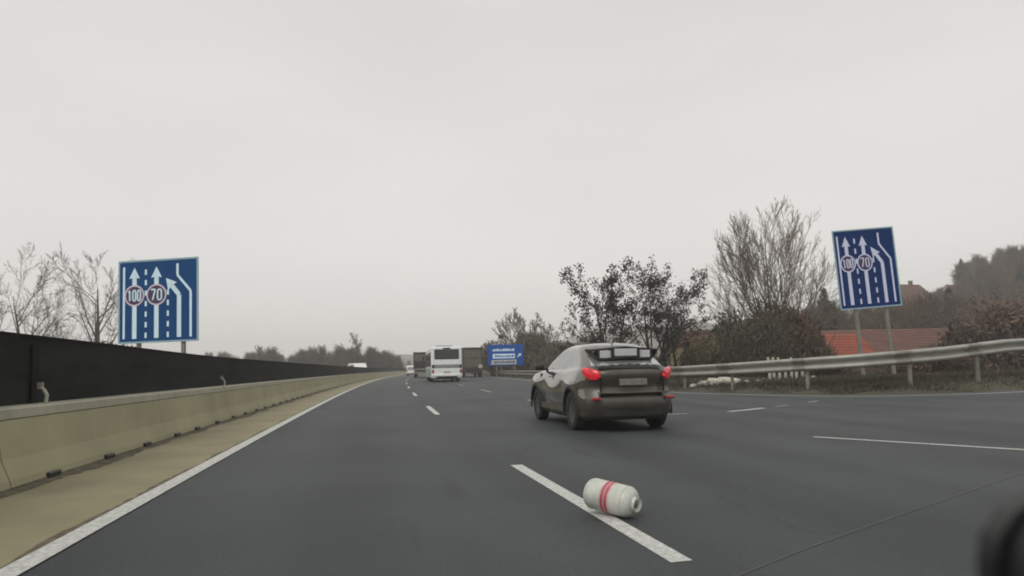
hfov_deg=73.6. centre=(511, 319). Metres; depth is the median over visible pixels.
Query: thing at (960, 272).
wood tree
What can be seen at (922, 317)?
wood tree
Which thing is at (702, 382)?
pale rock
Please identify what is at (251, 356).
wood tree
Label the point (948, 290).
conifer
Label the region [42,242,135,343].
bare tree
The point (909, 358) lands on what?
guardrail
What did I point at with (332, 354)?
wood tree
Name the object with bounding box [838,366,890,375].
shrub
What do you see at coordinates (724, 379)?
pale rock
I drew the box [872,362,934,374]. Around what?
shrub
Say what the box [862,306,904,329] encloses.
wood tree
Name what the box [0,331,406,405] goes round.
glare screen
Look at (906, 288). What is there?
house
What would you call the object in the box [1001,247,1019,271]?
wood tree
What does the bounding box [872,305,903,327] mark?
wood tree
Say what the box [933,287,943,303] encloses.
wood tree
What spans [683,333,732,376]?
shrub
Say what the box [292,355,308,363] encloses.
wood tree
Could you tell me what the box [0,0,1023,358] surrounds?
sky
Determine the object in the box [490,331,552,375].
shrub
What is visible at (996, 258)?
wood tree
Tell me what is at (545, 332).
bare tree
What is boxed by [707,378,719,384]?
pale rock
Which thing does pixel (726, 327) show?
shrub
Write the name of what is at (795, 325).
shrub
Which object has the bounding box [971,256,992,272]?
wood tree
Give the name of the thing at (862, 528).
road joint
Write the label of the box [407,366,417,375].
white van
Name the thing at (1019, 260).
wood tree
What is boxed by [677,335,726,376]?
shrub
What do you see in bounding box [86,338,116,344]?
shrub
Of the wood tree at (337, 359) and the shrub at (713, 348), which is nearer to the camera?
the shrub at (713, 348)
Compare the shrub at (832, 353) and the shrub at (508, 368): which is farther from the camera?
the shrub at (508, 368)
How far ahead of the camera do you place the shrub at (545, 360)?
78.63 m
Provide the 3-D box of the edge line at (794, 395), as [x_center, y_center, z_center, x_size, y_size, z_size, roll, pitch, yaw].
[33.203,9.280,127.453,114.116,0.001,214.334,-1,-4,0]
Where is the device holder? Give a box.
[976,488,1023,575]
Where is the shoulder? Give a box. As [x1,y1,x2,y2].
[0,374,405,566]
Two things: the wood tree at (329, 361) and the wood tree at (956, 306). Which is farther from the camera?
the wood tree at (329, 361)
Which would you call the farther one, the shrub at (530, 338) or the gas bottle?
the shrub at (530, 338)
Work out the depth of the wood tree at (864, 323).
99.73 m
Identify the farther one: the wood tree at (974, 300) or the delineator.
the wood tree at (974, 300)
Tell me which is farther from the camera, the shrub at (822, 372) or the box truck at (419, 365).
the box truck at (419, 365)
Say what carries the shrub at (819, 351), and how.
on the ground at (655, 343)
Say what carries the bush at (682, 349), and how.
on the ground at (655, 343)
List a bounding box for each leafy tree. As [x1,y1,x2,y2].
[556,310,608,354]
[559,256,668,343]
[603,254,729,365]
[633,276,706,379]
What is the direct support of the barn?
on the ground at (655, 343)
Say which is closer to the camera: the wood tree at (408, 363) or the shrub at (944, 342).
the shrub at (944, 342)
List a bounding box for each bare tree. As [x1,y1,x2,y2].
[0,242,83,339]
[0,273,28,330]
[31,303,98,341]
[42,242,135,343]
[253,345,272,359]
[335,333,362,362]
[491,312,525,343]
[498,306,541,344]
[537,321,561,342]
[699,195,844,375]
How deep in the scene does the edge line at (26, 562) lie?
5.51 m
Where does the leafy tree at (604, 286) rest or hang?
on the ground at (655, 343)
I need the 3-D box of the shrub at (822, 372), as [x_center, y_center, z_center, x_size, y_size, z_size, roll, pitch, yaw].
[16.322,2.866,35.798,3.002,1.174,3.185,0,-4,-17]
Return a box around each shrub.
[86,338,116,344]
[472,342,494,373]
[482,338,507,375]
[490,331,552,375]
[511,330,563,370]
[522,340,580,370]
[540,344,578,367]
[676,346,710,377]
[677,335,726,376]
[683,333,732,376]
[706,296,780,376]
[719,314,782,377]
[729,306,794,377]
[731,298,817,376]
[793,368,853,376]
[795,307,839,375]
[819,344,837,355]
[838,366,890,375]
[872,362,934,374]
[915,359,959,372]
[919,344,979,372]
[929,330,964,369]
[933,304,1023,371]
[952,290,1023,370]
[981,287,1023,315]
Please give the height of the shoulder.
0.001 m
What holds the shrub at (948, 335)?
on the ground at (655, 343)
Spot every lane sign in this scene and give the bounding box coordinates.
[118,257,198,352]
[831,226,901,375]
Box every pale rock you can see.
[697,381,707,385]
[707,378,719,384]
[717,377,730,384]
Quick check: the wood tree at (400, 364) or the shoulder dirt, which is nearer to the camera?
the shoulder dirt
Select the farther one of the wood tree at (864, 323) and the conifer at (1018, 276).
the conifer at (1018, 276)
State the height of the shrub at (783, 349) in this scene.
4.609 m
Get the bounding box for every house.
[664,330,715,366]
[819,334,874,355]
[874,281,934,314]
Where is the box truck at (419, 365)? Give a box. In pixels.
[413,352,425,377]
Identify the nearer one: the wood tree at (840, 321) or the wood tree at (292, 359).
the wood tree at (840, 321)
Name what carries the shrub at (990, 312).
on the ground at (655, 343)
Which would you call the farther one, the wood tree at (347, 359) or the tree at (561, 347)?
the wood tree at (347, 359)
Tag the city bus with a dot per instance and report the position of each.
(443, 361)
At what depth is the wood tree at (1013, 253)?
184.31 m
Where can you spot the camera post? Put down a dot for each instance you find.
(501, 337)
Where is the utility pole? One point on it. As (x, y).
(650, 325)
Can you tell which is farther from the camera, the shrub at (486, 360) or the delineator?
the shrub at (486, 360)
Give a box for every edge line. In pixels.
[0,375,398,575]
[471,375,1023,395]
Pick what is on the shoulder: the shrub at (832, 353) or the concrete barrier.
the concrete barrier
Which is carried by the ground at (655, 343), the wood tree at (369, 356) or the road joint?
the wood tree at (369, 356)
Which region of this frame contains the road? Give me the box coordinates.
[17,374,1023,575]
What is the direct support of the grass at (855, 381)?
on the ground at (655, 343)
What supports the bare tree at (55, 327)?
on the ground at (655, 343)
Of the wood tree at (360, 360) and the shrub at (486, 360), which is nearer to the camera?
the shrub at (486, 360)
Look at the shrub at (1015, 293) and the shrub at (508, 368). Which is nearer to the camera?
the shrub at (1015, 293)
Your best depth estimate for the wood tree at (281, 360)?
179.45 m
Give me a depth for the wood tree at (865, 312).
104.83 m
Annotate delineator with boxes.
[37,382,48,403]
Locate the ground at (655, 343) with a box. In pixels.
[284,290,1023,394]
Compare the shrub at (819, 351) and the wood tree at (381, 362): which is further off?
the wood tree at (381, 362)
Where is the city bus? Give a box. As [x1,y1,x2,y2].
[422,345,461,381]
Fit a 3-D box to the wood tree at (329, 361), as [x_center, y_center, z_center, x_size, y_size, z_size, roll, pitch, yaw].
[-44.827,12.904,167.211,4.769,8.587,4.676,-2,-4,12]
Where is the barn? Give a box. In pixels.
[817,328,949,351]
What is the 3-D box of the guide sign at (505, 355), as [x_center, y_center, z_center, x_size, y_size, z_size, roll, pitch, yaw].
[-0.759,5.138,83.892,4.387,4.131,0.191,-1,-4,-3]
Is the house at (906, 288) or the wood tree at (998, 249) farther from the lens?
the wood tree at (998, 249)
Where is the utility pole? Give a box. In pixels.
[649,304,651,347]
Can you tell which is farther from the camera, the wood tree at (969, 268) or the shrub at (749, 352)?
the wood tree at (969, 268)
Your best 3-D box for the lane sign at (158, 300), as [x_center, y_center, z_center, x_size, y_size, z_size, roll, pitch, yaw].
[-12.941,0.517,25.107,3.240,5.497,0.185,-3,-4,9]
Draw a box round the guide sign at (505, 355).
[488,344,523,376]
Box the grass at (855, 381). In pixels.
[495,367,1023,394]
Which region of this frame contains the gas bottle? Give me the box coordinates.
[583,478,641,517]
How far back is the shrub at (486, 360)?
94.46 m
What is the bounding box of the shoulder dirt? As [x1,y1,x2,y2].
[0,384,353,568]
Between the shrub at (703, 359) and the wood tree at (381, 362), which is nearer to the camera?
the shrub at (703, 359)
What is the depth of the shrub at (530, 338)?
88.36 m
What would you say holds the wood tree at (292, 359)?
on the ground at (655, 343)
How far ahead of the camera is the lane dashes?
4.89 m
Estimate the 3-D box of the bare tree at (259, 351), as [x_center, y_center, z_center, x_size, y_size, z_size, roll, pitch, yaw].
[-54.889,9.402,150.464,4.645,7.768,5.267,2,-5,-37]
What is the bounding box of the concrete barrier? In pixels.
[0,371,406,496]
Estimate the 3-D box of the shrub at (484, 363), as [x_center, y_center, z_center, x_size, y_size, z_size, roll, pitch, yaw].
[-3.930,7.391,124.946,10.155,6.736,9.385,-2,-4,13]
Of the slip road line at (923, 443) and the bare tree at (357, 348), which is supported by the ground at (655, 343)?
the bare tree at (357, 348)
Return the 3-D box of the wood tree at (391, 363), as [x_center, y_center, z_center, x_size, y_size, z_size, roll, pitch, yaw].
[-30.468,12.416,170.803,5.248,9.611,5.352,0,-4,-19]
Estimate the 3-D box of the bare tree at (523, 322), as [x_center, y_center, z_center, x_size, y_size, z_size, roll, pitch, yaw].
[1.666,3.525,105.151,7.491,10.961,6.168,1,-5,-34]
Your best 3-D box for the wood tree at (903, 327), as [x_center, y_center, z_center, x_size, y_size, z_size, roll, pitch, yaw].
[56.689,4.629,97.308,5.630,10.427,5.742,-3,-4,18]
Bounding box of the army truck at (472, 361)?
[462,347,482,376]
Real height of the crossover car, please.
1.610 m
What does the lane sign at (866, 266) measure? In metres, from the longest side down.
6.329 x 2.540 x 0.185 m
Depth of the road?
6.12 m
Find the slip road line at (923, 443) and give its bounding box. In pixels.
[814,436,1023,449]
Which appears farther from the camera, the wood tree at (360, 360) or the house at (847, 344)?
the wood tree at (360, 360)
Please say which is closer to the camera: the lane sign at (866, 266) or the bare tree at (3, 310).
the lane sign at (866, 266)
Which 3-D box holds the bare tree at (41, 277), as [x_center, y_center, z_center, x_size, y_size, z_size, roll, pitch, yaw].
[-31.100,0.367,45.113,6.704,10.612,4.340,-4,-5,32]
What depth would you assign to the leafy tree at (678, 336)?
38.55 m
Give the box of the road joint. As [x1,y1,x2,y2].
[736,472,1023,575]
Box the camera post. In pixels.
[492,335,503,375]
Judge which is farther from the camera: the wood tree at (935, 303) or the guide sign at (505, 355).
the wood tree at (935, 303)
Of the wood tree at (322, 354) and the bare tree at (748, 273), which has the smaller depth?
the bare tree at (748, 273)
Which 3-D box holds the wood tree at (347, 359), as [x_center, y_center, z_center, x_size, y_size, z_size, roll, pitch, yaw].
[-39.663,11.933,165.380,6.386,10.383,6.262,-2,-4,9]
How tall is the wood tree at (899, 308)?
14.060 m
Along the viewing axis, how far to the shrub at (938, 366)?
34.91 m
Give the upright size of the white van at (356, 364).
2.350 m
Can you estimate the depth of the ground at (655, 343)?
24.37 m
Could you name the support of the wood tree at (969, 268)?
on the ground at (655, 343)
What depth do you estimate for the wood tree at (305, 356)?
172.21 m
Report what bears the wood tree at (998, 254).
on the ground at (655, 343)
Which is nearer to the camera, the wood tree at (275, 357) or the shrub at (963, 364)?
the shrub at (963, 364)
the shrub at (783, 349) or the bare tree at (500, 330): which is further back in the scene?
the bare tree at (500, 330)
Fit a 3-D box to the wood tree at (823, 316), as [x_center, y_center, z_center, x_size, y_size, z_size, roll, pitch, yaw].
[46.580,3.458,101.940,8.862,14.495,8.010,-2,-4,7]
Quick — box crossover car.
[531,338,674,429]
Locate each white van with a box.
[348,363,366,366]
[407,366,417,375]
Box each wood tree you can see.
[215,350,226,356]
[243,352,261,359]
[263,345,283,361]
[278,354,287,361]
[286,354,299,362]
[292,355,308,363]
[295,348,313,363]
[306,345,326,363]
[312,344,329,364]
[322,356,335,365]
[330,344,345,363]
[333,347,344,365]
[338,348,359,365]
[353,355,366,365]
[362,346,376,367]
[363,348,378,366]
[372,350,388,367]
[384,350,397,367]
[394,355,404,367]
[404,360,412,367]
[801,298,851,329]
[811,299,864,330]
[844,311,879,329]
[848,308,877,325]
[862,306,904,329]
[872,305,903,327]
[875,298,908,328]
[892,291,948,328]
[894,317,918,328]
[904,288,964,327]
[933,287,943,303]
[940,292,981,326]
[946,260,971,289]
[958,262,974,277]
[958,294,982,319]
[971,253,980,264]
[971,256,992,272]
[990,247,1005,261]
[990,255,1000,266]
[991,251,1003,259]
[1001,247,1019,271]
[1002,244,1021,274]
[1013,254,1023,281]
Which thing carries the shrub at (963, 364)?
on the ground at (655, 343)
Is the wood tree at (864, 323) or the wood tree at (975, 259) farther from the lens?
the wood tree at (975, 259)
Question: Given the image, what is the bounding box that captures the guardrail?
[467,338,1023,389]
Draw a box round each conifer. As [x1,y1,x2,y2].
[813,287,837,329]
[942,287,953,306]
[1013,268,1023,287]
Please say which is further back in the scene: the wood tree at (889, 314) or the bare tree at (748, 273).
the wood tree at (889, 314)
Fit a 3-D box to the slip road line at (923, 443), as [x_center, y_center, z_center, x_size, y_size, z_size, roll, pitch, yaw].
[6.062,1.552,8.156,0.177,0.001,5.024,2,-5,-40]
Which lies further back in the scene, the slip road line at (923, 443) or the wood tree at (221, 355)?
the wood tree at (221, 355)
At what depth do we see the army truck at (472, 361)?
86.85 m
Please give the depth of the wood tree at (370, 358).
167.22 m
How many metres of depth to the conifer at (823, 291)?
98.66 m
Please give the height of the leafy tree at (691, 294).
8.200 m
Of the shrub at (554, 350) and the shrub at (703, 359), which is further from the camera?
the shrub at (554, 350)
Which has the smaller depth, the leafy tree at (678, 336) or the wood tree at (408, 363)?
the leafy tree at (678, 336)
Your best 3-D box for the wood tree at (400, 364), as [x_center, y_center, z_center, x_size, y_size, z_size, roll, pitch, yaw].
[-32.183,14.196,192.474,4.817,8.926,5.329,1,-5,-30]
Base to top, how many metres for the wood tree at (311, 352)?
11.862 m

